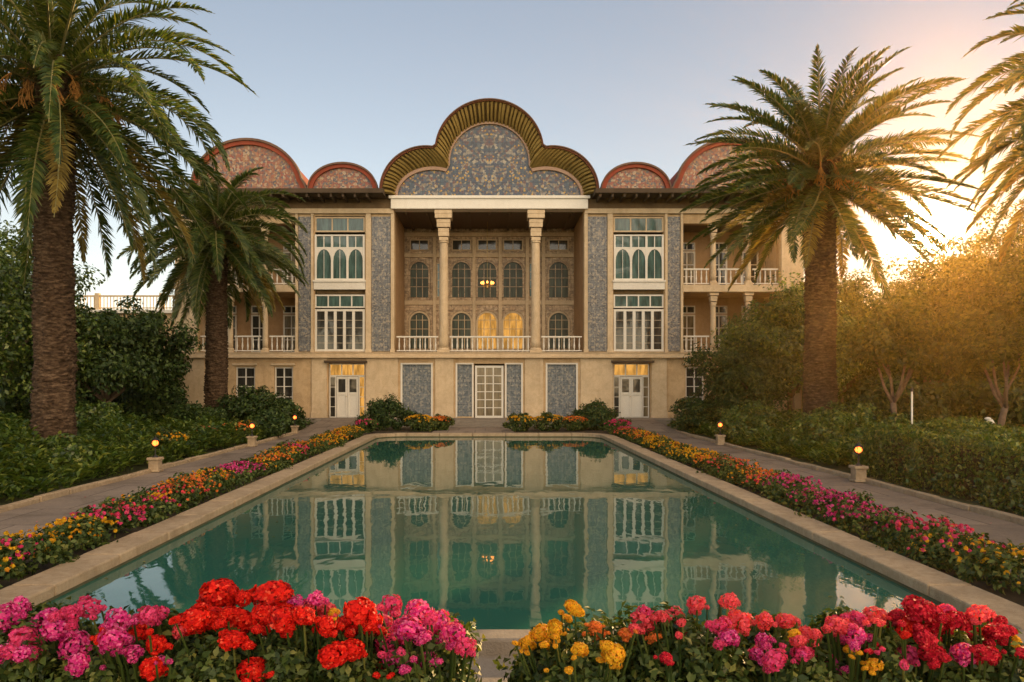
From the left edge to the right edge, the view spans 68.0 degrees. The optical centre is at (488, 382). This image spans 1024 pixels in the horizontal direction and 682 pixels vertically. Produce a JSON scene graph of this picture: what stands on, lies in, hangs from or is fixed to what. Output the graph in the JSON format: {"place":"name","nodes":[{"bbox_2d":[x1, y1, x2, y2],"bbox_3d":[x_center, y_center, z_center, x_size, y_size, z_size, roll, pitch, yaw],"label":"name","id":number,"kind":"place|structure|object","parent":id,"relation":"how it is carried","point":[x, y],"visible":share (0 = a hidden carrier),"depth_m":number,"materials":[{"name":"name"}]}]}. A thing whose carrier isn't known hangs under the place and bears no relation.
{"place":"outdoors","nodes":[
{"label":"outdoors","id":0,"kind":"place"},
{"bbox_2d":[74,293,174,344],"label":"annex building","id":1,"kind":"structure","parent":0,"point":[98,307],"depth_m":45.92,"materials":[{"name":"beige paint"}]},
{"bbox_2d":[0,419,358,543],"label":"garden path","id":2,"kind":"structure","parent":0,"point":[26,518],"depth_m":13.99,"materials":[{"name":"stone"}]},
{"bbox_2d":[467,656,516,681],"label":"paved terrace","id":3,"kind":"structure","parent":0,"point":[489,671],"depth_m":5.23,"materials":[{"name":"grey stone"}]},
{"bbox_3d":[-1.230,1.660,3.250,2.240,0.620,0.840,0,0,0],"label":"stone planter","id":4,"kind":"object","parent":3,"relation":"on","visible":0},
{"bbox_2d":[0,593,113,681],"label":"flowering plant","id":5,"kind":"object","parent":4,"relation":"in","point":[29,640],"visible":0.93,"depth_m":2.98,"materials":[{"name":"pink plant"}]},
{"bbox_2d":[33,595,188,681],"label":"flowering plant","id":6,"kind":"object","parent":4,"relation":"in","point":[136,647],"visible":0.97,"depth_m":2.99,"materials":[{"name":"pink plant"}]},
{"bbox_2d":[154,578,273,681],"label":"geranium plant","id":7,"kind":"object","parent":4,"relation":"in","point":[218,644],"visible":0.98,"depth_m":3.04,"materials":[{"name":"red plant"}]},
{"bbox_2d":[232,580,340,681],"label":"geranium plant","id":8,"kind":"object","parent":4,"relation":"in","point":[286,647],"visible":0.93,"depth_m":3.05,"materials":[{"name":"red plant"}]},
{"bbox_2d":[301,596,391,681],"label":"geranium plant","id":9,"kind":"object","parent":4,"relation":"in","point":[349,653],"visible":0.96,"depth_m":2.98,"materials":[{"name":"red plant"}]},
{"bbox_2d":[366,594,486,681],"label":"flowering plant","id":10,"kind":"object","parent":4,"relation":"in","point":[428,645],"visible":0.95,"depth_m":3.02,"materials":[{"name":"pink plant"}]},
{"bbox_3d":[1.340,1.660,3.250,2.420,0.620,0.840,0,0,0],"label":"stone planter","id":11,"kind":"object","parent":3,"relation":"on","visible":0},
{"bbox_2d":[492,599,638,681],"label":"flowering plant","id":12,"kind":"object","parent":11,"relation":"in","point":[592,650],"visible":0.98,"depth_m":3.08,"materials":[{"name":"yellow plant"}]},
{"bbox_2d":[605,592,758,681],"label":"flowering plant","id":13,"kind":"object","parent":11,"relation":"in","point":[674,644],"visible":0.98,"depth_m":3.08,"materials":[{"name":"pink plant"}]},
{"bbox_2d":[728,609,849,681],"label":"flowering plant","id":14,"kind":"object","parent":11,"relation":"in","point":[781,649],"visible":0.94,"depth_m":2.98,"materials":[{"name":"pink plant"}]},
{"bbox_2d":[807,606,927,681],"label":"flowering plant","id":15,"kind":"object","parent":11,"relation":"in","point":[859,647],"visible":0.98,"depth_m":3.00,"materials":[{"name":"pink plant"}]},
{"bbox_2d":[870,594,988,681],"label":"geranium plant","id":16,"kind":"object","parent":11,"relation":"in","point":[921,629],"visible":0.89,"depth_m":3.00,"materials":[{"name":"red plant"}]},
{"bbox_2d":[939,604,1023,681],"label":"geranium plant","id":17,"kind":"object","parent":11,"relation":"in","point":[992,649],"visible":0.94,"depth_m":3.03,"materials":[{"name":"red plant"}]},
{"bbox_2d":[31,437,981,628],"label":"pool water","id":18,"kind":"structure","parent":0,"point":[490,532],"depth_m":9.23,"materials":[{"name":"teal liquid"}]},
{"bbox_2d":[32,436,984,625],"bbox_3d":[0.030,1.976,16.698,7.990,0.048,21.955,0,0,0],"label":"pool waterline","id":19,"kind":"object","parent":18,"relation":"on","point":[809,539],"visible":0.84,"depth_m":9.98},
{"bbox_2d":[0,427,1023,521],"bbox_3d":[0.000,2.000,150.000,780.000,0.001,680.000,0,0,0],"label":"ground","id":20,"kind":"structure","parent":0,"point":[833,466],"depth_m":16.53,"materials":[{"name":"stone"}]},
{"bbox_2d":[0,354,112,419],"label":"shrub","id":21,"kind":"object","parent":20,"relation":"on","point":[6,405],"visible":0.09,"depth_m":28.71,"materials":[{"name":"green plant"}]},
{"bbox_2d":[0,220,115,405],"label":"garden tree","id":22,"kind":"object","parent":20,"relation":"on","point":[16,302],"visible":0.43,"depth_m":24.09,"materials":[{"name":"green plant"}]},
{"bbox_2d":[25,431,100,479],"bbox_3d":[-9.133,1.511,16.307,1.675,0.979,1.484,0,0,0],"label":"shrub","id":23,"kind":"object","parent":20,"relation":"on","point":[66,449],"visible":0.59,"depth_m":15.99,"materials":[{"name":"green plant"}]},
{"bbox_2d":[74,398,126,431],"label":"shrub","id":24,"kind":"object","parent":20,"relation":"on","point":[85,414],"visible":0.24,"depth_m":23.27,"materials":[{"name":"green plant"}]},
{"bbox_2d":[13,295,205,407],"bbox_3d":[-13.286,-0.568,26.810,6.112,5.350,5.799,0,0,0],"label":"garden tree","id":25,"kind":"object","parent":20,"relation":"on","point":[135,356],"visible":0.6,"depth_m":26.26,"materials":[{"name":"green plant"}]},
{"bbox_2d":[0,0,255,438],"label":"palm tree","id":26,"kind":"object","parent":20,"relation":"on","point":[67,101],"visible":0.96,"depth_m":17.62,"materials":[{"name":"green plant"}]},
{"bbox_2d":[0,406,266,500],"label":"ground cover","id":27,"kind":"object","parent":20,"relation":"on","point":[120,444],"visible":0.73,"depth_m":17.14,"materials":[{"name":"green plant"}]},
{"bbox_2d":[93,383,187,418],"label":"shrub","id":28,"kind":"object","parent":20,"relation":"on","point":[131,400],"visible":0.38,"depth_m":29.97,"materials":[{"name":"green plant"}]},
{"bbox_2d":[0,429,302,512],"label":"path kerb","id":29,"kind":"structure","parent":20,"relation":"on","point":[41,498],"depth_m":14.80,"materials":[{"name":"stone"}]},
{"bbox_2d":[0,405,314,437],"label":"ground cover","id":30,"kind":"object","parent":20,"relation":"on","point":[27,415],"visible":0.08,"depth_m":26.85,"materials":[{"name":"green plant"}]},
{"bbox_2d":[0,434,367,588],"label":"flower bed soil","id":31,"kind":"structure","parent":20,"relation":"on","point":[48,565],"depth_m":9.58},
{"bbox_2d":[0,526,79,578],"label":"flower clump","id":32,"kind":"object","parent":31,"relation":"on","point":[41,547],"visible":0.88,"depth_m":7.69,"materials":[{"name":"green plant"}]},
{"bbox_2d":[24,513,117,554],"bbox_3d":[-4.769,1.734,8.777,1.031,0.411,1.177,0,0,-40],"label":"flower clump","id":33,"kind":"object","parent":31,"relation":"on","point":[88,525],"visible":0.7,"depth_m":8.62,"materials":[{"name":"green plant"}]},
{"bbox_2d":[66,498,145,542],"bbox_3d":[-4.877,1.724,9.622,1.008,0.432,1.326,0,0,-33],"label":"flower clump","id":34,"kind":"object","parent":31,"relation":"on","point":[123,517],"visible":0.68,"depth_m":9.50,"materials":[{"name":"pink plant"}]},
{"bbox_2d":[98,491,180,526],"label":"flower clump","id":35,"kind":"object","parent":31,"relation":"on","point":[154,513],"visible":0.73,"depth_m":10.34,"materials":[{"name":"green plant"}]},
{"bbox_2d":[127,478,209,511],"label":"flower clump","id":36,"kind":"object","parent":31,"relation":"on","point":[184,495],"visible":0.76,"depth_m":11.36,"materials":[{"name":"green plant"}]},
{"bbox_2d":[157,474,224,503],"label":"flower clump","id":37,"kind":"object","parent":31,"relation":"on","point":[215,490],"visible":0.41,"depth_m":12.27,"materials":[{"name":"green plant"}]},
{"bbox_2d":[173,467,249,492],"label":"flower clump","id":38,"kind":"object","parent":31,"relation":"on","point":[226,482],"visible":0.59,"depth_m":13.24,"materials":[{"name":"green plant"}]},
{"bbox_2d":[169,400,229,421],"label":"shrub","id":39,"kind":"object","parent":20,"relation":"on","point":[181,411],"visible":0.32,"depth_m":27.14,"materials":[{"name":"green plant"}]},
{"bbox_2d":[116,166,308,420],"bbox_3d":[-10.798,-3.181,30.108,7.302,10.615,7.304,0,0,0],"label":"palm tree","id":40,"kind":"object","parent":20,"relation":"on","point":[209,276],"visible":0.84,"depth_m":29.55,"materials":[{"name":"green plant"}]},
{"bbox_2d":[215,384,282,420],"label":"shrub","id":41,"kind":"object","parent":20,"relation":"on","point":[247,402],"visible":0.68,"depth_m":29.15,"materials":[{"name":"green plant"}]},
{"bbox_2d":[246,408,290,439],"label":"shrub","id":42,"kind":"object","parent":20,"relation":"on","point":[275,421],"visible":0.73,"depth_m":26.83,"materials":[{"name":"green plant"}]},
{"bbox_2d":[265,391,310,432],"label":"shrub","id":43,"kind":"object","parent":20,"relation":"on","point":[290,408],"visible":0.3,"depth_m":30.40,"materials":[{"name":"green plant"}]},
{"bbox_2d":[239,414,678,426],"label":"palace terrace","id":44,"kind":"structure","parent":20,"relation":"on","point":[662,420],"depth_m":34.34,"materials":[{"name":"grey stone"}]},
{"bbox_2d":[165,98,803,417],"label":"palace","id":45,"kind":"structure","parent":44,"relation":"on","point":[610,291],"depth_m":35.98,"materials":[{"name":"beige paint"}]},
{"bbox_2d":[232,363,257,396],"bbox_3d":[-11.543,0.218,36.045,1.185,2.285,0.290,0,0,0],"label":"window","id":46,"kind":"structure","parent":45,"relation":"in","point":[244,375],"depth_m":36.15,"materials":[{"name":"white paint"}]},
{"bbox_2d":[271,363,295,401],"bbox_3d":[-9.720,0.218,36.045,1.140,2.285,0.290,0,0,0],"label":"window","id":47,"kind":"structure","parent":45,"relation":"in","point":[283,375],"depth_m":36.15,"materials":[{"name":"white paint"}]},
{"bbox_2d":[315,217,364,231],"bbox_3d":[-7.043,-7.515,36.055,2.370,0.720,0.070,0,0,0],"label":"transom window","id":48,"kind":"structure","parent":45,"relation":"in","point":[322,224],"depth_m":36.05,"materials":[{"name":"glass"}]},
{"bbox_2d":[315,235,364,279],"bbox_3d":[-7.043,-5.940,36.000,2.370,2.160,0.120,0,0,0],"label":"arched window","id":49,"kind":"structure","parent":45,"relation":"in","point":[337,257],"depth_m":36.00,"materials":[{"name":"glass"}]},
{"bbox_2d":[315,295,364,307],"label":"transom window","id":50,"kind":"structure","parent":45,"relation":"in","point":[321,301],"depth_m":36.03,"materials":[{"name":"glass"}]},
{"bbox_2d":[315,309,364,350],"bbox_3d":[-7.043,-2.486,36.005,2.370,2.002,0.070,0,0,0],"label":"tall window","id":51,"kind":"structure","parent":45,"relation":"in","point":[335,322],"depth_m":36.00,"materials":[{"name":"white paint"}]},
{"bbox_2d":[337,377,357,417],"bbox_3d":[-6.728,0.685,36.217,1.035,1.960,0.126,0,0,0],"label":"entrance door","id":52,"kind":"structure","parent":45,"relation":"in","point":[347,387],"depth_m":36.23,"materials":[{"name":"white paint"}]},
{"bbox_2d":[409,260,429,296],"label":"arched window","id":53,"kind":"structure","parent":45,"relation":"in","point":[419,270],"depth_m":40.27,"materials":[{"name":"glass"}]},
{"bbox_2d":[409,311,429,348],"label":"arched window","id":54,"kind":"structure","parent":45,"relation":"in","point":[419,321],"depth_m":40.27,"materials":[{"name":"glass"}]},
{"bbox_2d":[450,260,471,296],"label":"arched window","id":55,"kind":"structure","parent":45,"relation":"in","point":[461,270],"depth_m":40.27,"materials":[{"name":"glass"}]},
{"bbox_2d":[450,311,471,348],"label":"arched window","id":56,"kind":"structure","parent":45,"relation":"in","point":[461,321],"depth_m":40.27,"materials":[{"name":"glass"}]},
{"bbox_2d":[476,260,497,296],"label":"arched window","id":57,"kind":"structure","parent":45,"relation":"in","point":[481,270],"depth_m":40.27,"materials":[{"name":"glass"}]},
{"bbox_2d":[476,311,497,348],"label":"arched window","id":58,"kind":"structure","parent":45,"relation":"in","point":[486,321],"depth_m":40.27,"materials":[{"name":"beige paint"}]},
{"bbox_2d":[475,366,502,417],"bbox_3d":[0.045,0.428,36.000,1.350,2.475,0.160,0,0,0],"label":"glazed door","id":59,"kind":"structure","parent":45,"relation":"in","point":[488,379],"depth_m":36.02,"materials":[{"name":"white paint"}]},
{"bbox_2d":[502,260,523,296],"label":"arched window","id":60,"kind":"structure","parent":45,"relation":"in","point":[513,270],"depth_m":40.27,"materials":[{"name":"glass"}]},
{"bbox_2d":[502,311,523,348],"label":"arched window","id":61,"kind":"structure","parent":45,"relation":"in","point":[512,321],"depth_m":40.27,"materials":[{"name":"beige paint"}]},
{"bbox_2d":[547,260,569,296],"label":"arched window","id":62,"kind":"structure","parent":45,"relation":"in","point":[558,272],"depth_m":40.27,"materials":[{"name":"glass"}]},
{"bbox_2d":[547,311,569,348],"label":"arched window","id":63,"kind":"structure","parent":45,"relation":"in","point":[558,323],"depth_m":40.27,"materials":[{"name":"glass"}]},
{"bbox_2d":[620,377,641,417],"bbox_3d":[6.817,0.685,36.217,1.035,1.960,0.126,0,0,0],"label":"entrance door","id":64,"kind":"structure","parent":45,"relation":"in","point":[630,387],"depth_m":36.23,"materials":[{"name":"white paint"}]},
{"bbox_2d":[613,217,662,231],"bbox_3d":[7.133,-7.515,36.055,2.370,0.720,0.070,0,0,0],"label":"transom window","id":65,"kind":"structure","parent":45,"relation":"in","point":[620,224],"depth_m":36.05,"materials":[{"name":"glass"}]},
{"bbox_2d":[613,235,663,279],"bbox_3d":[7.133,-5.940,36.000,2.370,2.160,0.120,0,0,0],"label":"arched window","id":66,"kind":"structure","parent":45,"relation":"in","point":[635,257],"depth_m":36.00,"materials":[{"name":"white paint"}]},
{"bbox_2d":[613,295,663,307],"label":"transom window","id":67,"kind":"structure","parent":45,"relation":"in","point":[619,301],"depth_m":36.03,"materials":[{"name":"glass"}]},
{"bbox_2d":[613,309,663,350],"bbox_3d":[7.133,-2.486,36.005,2.370,2.002,0.070,0,0,0],"label":"tall window","id":68,"kind":"structure","parent":45,"relation":"in","point":[634,322],"depth_m":36.00,"materials":[{"name":"white paint"}]},
{"bbox_2d":[363,427,608,433],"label":"bed soil","id":69,"kind":"structure","parent":20,"relation":"on","point":[408,430],"depth_m":30.40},
{"bbox_2d":[354,392,418,429],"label":"shrub","id":70,"kind":"object","parent":69,"relation":"on","point":[381,411],"visible":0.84,"depth_m":30.97,"materials":[{"name":"green plant"}]},
{"bbox_2d":[404,412,439,431],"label":"flowering shrub","id":71,"kind":"object","parent":69,"relation":"on","point":[419,422],"visible":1,"depth_m":30.41,"materials":[{"name":"green plant"}]},
{"bbox_2d":[527,411,567,430],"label":"flowering shrub","id":72,"kind":"object","parent":69,"relation":"on","point":[556,424],"visible":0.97,"depth_m":30.44,"materials":[{"name":"green plant"}]},
{"bbox_2d":[571,398,620,430],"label":"shrub","id":73,"kind":"object","parent":69,"relation":"on","point":[597,413],"visible":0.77,"depth_m":31.21,"materials":[{"name":"green plant"}]},
{"bbox_2d":[0,433,1023,628],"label":"pool coping","id":74,"kind":"object","parent":20,"relation":"on","point":[935,584],"visible":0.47,"depth_m":8.90,"materials":[{"name":"stone"}]},
{"bbox_2d":[88,629,1023,655],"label":"pool coping","id":75,"kind":"object","parent":20,"relation":"on","point":[498,642],"depth_m":5.49,"materials":[{"name":"grey stone"}]},
{"bbox_2d":[668,389,724,433],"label":"shrub","id":76,"kind":"object","parent":20,"relation":"on","point":[697,411],"visible":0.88,"depth_m":29.57,"materials":[{"name":"green plant"}]},
{"bbox_2d":[683,332,803,410],"bbox_3d":[9.864,0.085,29.559,4.461,4.056,3.937,0,0,33],"label":"garden tree","id":77,"kind":"object","parent":20,"relation":"on","point":[726,385],"visible":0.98,"depth_m":28.72,"materials":[{"name":"green plant"}]},
{"bbox_2d":[716,413,776,445],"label":"shrub","id":78,"kind":"object","parent":20,"relation":"on","point":[736,426],"visible":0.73,"depth_m":24.20,"materials":[{"name":"green plant"}]},
{"bbox_2d":[716,400,781,423],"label":"shrub","id":79,"kind":"object","parent":20,"relation":"on","point":[750,410],"visible":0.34,"depth_m":26.68,"materials":[{"name":"green plant"}]},
{"bbox_2d":[710,271,873,414],"bbox_3d":[12.429,-1.228,30.879,6.930,6.671,5.896,0,0,0],"label":"garden tree","id":80,"kind":"object","parent":20,"relation":"on","point":[771,325],"visible":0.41,"depth_m":30.11,"materials":[{"name":"green plant"}]},
{"bbox_2d":[615,435,1023,606],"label":"flower bed soil","id":81,"kind":"structure","parent":20,"relation":"on","point":[1014,596],"depth_m":7.71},
{"bbox_2d":[696,456,761,477],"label":"flower clump","id":82,"kind":"object","parent":81,"relation":"on","point":[723,464],"visible":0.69,"depth_m":15.04,"materials":[{"name":"green plant"}]},
{"bbox_2d":[716,465,777,487],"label":"flower clump","id":83,"kind":"object","parent":81,"relation":"on","point":[736,476],"visible":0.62,"depth_m":14.24,"materials":[{"name":"green plant"}]},
{"bbox_2d":[757,472,830,505],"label":"flower clump","id":84,"kind":"object","parent":81,"relation":"on","point":[780,490],"visible":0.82,"depth_m":12.20,"materials":[{"name":"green plant"}]},
{"bbox_2d":[782,484,848,514],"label":"flower clump","id":85,"kind":"object","parent":81,"relation":"on","point":[797,491],"visible":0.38,"depth_m":11.33,"materials":[{"name":"pink plant"}]},
{"bbox_2d":[793,489,884,525],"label":"flower clump","id":86,"kind":"object","parent":81,"relation":"on","point":[833,496],"visible":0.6,"depth_m":10.38,"materials":[{"name":"pink plant"}]},
{"bbox_2d":[823,500,921,540],"bbox_3d":[4.839,1.735,9.577,1.009,0.410,1.184,0,0,0],"label":"flower clump","id":87,"kind":"object","parent":81,"relation":"on","point":[871,515],"visible":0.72,"depth_m":9.54,"materials":[{"name":"pink plant"}]},
{"bbox_2d":[860,509,983,560],"bbox_3d":[4.870,1.715,8.603,1.271,0.451,1.090,0,0,43],"label":"flower clump","id":88,"kind":"object","parent":81,"relation":"on","point":[896,530],"visible":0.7,"depth_m":8.57,"materials":[{"name":"pink plant"}]},
{"bbox_2d":[906,527,1023,584],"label":"flower clump","id":89,"kind":"object","parent":81,"relation":"on","point":[936,553],"visible":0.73,"depth_m":7.74,"materials":[{"name":"green plant"}]},
{"bbox_2d":[955,543,1023,594],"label":"flower clump","id":90,"kind":"object","parent":81,"relation":"on","point":[1004,560],"visible":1,"depth_m":6.98,"materials":[{"name":"green plant"}]},
{"bbox_2d":[780,411,864,458],"bbox_3d":[9.185,1.379,20.401,2.489,1.242,2.538,0,0,17],"label":"shrub","id":91,"kind":"object","parent":20,"relation":"on","point":[813,426],"visible":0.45,"depth_m":20.02,"materials":[{"name":"green plant"}]},
{"bbox_2d":[675,43,980,421],"bbox_3d":[10.378,-4.086,24.027,9.076,12.422,8.907,0,0,0],"label":"palm tree","id":92,"kind":"object","parent":20,"relation":"on","point":[823,176],"visible":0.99,"depth_m":23.37,"materials":[{"name":"green plant"}]},
{"bbox_2d":[786,400,885,435],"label":"shrub","id":93,"kind":"object","parent":20,"relation":"on","point":[862,412],"visible":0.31,"depth_m":21.62,"materials":[{"name":"green plant"}]},
{"bbox_2d":[666,407,1022,436],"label":"ground cover","id":94,"kind":"object","parent":20,"relation":"on","point":[706,428],"visible":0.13,"depth_m":27.79,"materials":[{"name":"green plant"}]},
{"bbox_2d":[674,429,1023,525],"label":"path kerb","id":95,"kind":"structure","parent":20,"relation":"on","point":[1005,516],"depth_m":13.81,"materials":[{"name":"stone"}]},
{"bbox_2d":[787,263,932,410],"bbox_3d":[15.864,-1.609,34.601,8.672,7.428,7.001,0,0,0],"label":"garden tree","id":96,"kind":"object","parent":20,"relation":"on","point":[844,293],"visible":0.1,"depth_m":32.92,"materials":[{"name":"green plant"}]},
{"bbox_2d":[712,414,1020,466],"bbox_3d":[11.131,1.414,21.204,7.166,1.124,10.093,0,0,0],"label":"ground cover","id":97,"kind":"object","parent":20,"relation":"on","point":[773,442],"visible":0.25,"depth_m":19.76,"materials":[{"name":"green plant"}]},
{"bbox_2d":[848,396,936,422],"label":"shrub","id":98,"kind":"object","parent":20,"relation":"on","point":[918,416],"visible":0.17,"depth_m":23.22,"materials":[{"name":"green plant"}]},
{"bbox_2d":[836,287,955,422],"bbox_3d":[11.629,-0.284,21.656,3.584,4.774,2.964,0,0,0],"label":"garden tree","id":99,"kind":"object","parent":20,"relation":"on","point":[871,344],"visible":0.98,"depth_m":21.05,"materials":[{"name":"green plant"}]},
{"bbox_2d":[844,375,963,419],"bbox_3d":[14.959,0.850,27.539,3.719,2.300,3.444,0,0,44],"label":"shrub","id":100,"kind":"object","parent":20,"relation":"on","point":[940,399],"visible":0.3,"depth_m":26.84,"materials":[{"name":"green plant"}]},
{"bbox_2d":[858,275,1011,411],"bbox_3d":[19.487,-1.382,33.901,8.024,6.982,6.243,0,0,0],"label":"garden tree","id":101,"kind":"object","parent":20,"relation":"on","point":[949,376],"visible":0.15,"depth_m":32.82,"materials":[{"name":"green plant"}]},
{"bbox_2d":[851,416,1023,515],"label":"clipped hedge","id":102,"kind":"object","parent":20,"relation":"on","point":[974,460],"visible":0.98,"depth_m":13.46,"materials":[{"name":"green plant"}]},
{"bbox_2d":[876,231,1022,303],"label":"garden tree","id":103,"kind":"object","parent":20,"relation":"on","point":[912,265],"visible":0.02,"depth_m":41.46,"materials":[{"name":"green plant"}]},
{"bbox_2d":[911,196,1023,394],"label":"garden tree","id":104,"kind":"object","parent":20,"relation":"on","point":[979,271],"visible":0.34,"depth_m":32.58,"materials":[{"name":"green plant"}]},
{"bbox_2d":[935,0,1023,265],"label":"palm tree","id":105,"kind":"object","parent":20,"relation":"on","point":[995,147],"visible":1,"depth_m":18.60,"materials":[{"name":"green plant"}]},
{"bbox_2d":[935,308,1023,429],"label":"garden tree","id":106,"kind":"object","parent":20,"relation":"on","point":[1004,340],"visible":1,"depth_m":19.85,"materials":[{"name":"green plant"}]},
{"bbox_2d":[948,374,1023,427],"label":"shrub","id":107,"kind":"object","parent":20,"relation":"on","point":[982,401],"visible":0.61,"depth_m":26.37,"materials":[{"name":"green plant"}]},
{"bbox_2d":[951,256,1023,389],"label":"garden tree","id":108,"kind":"object","parent":20,"relation":"on","point":[1008,309],"visible":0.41,"depth_m":22.42,"materials":[{"name":"green plant"}]},
{"bbox_2d":[0,0,1023,308],"label":"sky","id":109,"kind":"structure","parent":0,"point":[364,83],"materials":[{"name":"blue"}]},
{"bbox_2d":[617,419,1023,572],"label":"garden path","id":110,"kind":"structure","parent":0,"point":[998,530],"depth_m":13.49,"materials":[{"name":"stone"}]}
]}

